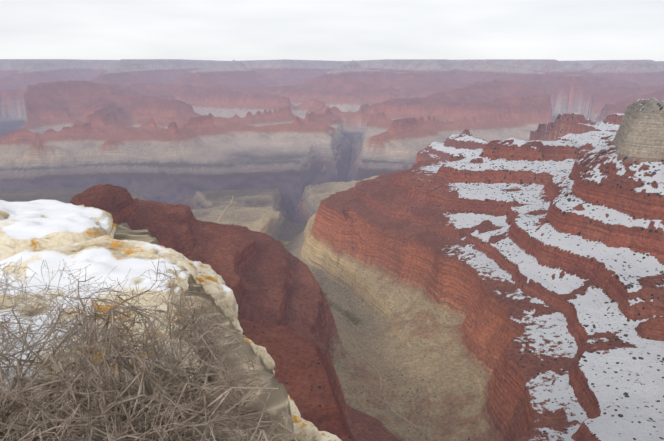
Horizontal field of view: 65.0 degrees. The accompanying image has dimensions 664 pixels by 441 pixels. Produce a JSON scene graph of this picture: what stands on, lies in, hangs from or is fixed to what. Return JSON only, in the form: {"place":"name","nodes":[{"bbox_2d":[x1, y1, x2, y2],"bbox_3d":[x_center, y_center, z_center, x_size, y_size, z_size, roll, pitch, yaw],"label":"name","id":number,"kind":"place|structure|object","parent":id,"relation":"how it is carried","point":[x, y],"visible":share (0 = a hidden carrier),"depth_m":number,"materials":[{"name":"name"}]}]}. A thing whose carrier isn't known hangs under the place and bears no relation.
{"place":"outdoors","nodes":[
{"label":"outdoors","id":0,"kind":"place"},
{"bbox_2d":[0,59,663,440],"bbox_3d":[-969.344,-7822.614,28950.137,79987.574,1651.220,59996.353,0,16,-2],"label":"terrain","id":1,"kind":"structure","parent":0,"point":[472,249],"depth_m":2012.94,"materials":[{"name":"red stone"}]},
{"bbox_2d":[0,199,341,440],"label":"rim rocks","id":2,"kind":"object","parent":1,"relation":"on","point":[34,234],"visible":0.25,"depth_m":4.38,"materials":[{"name":"stone"}]},
{"bbox_2d":[0,254,309,440],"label":"dry shrub","id":3,"kind":"object","parent":2,"relation":"on","point":[158,394],"visible":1,"depth_m":2.51,"materials":[{"name":"brown plant"}]},
{"bbox_2d":[217,196,442,440],"bbox_3d":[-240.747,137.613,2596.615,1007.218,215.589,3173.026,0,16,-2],"label":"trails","id":4,"kind":"object","parent":1,"relation":"on","point":[440,438],"visible":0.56,"depth_m":1483.04,"materials":[{"name":"beige soil"}]},
{"bbox_2d":[0,0,663,60],"label":"sky","id":5,"kind":"structure","parent":0,"point":[217,30],"materials":[{"name":"white"}]}
]}

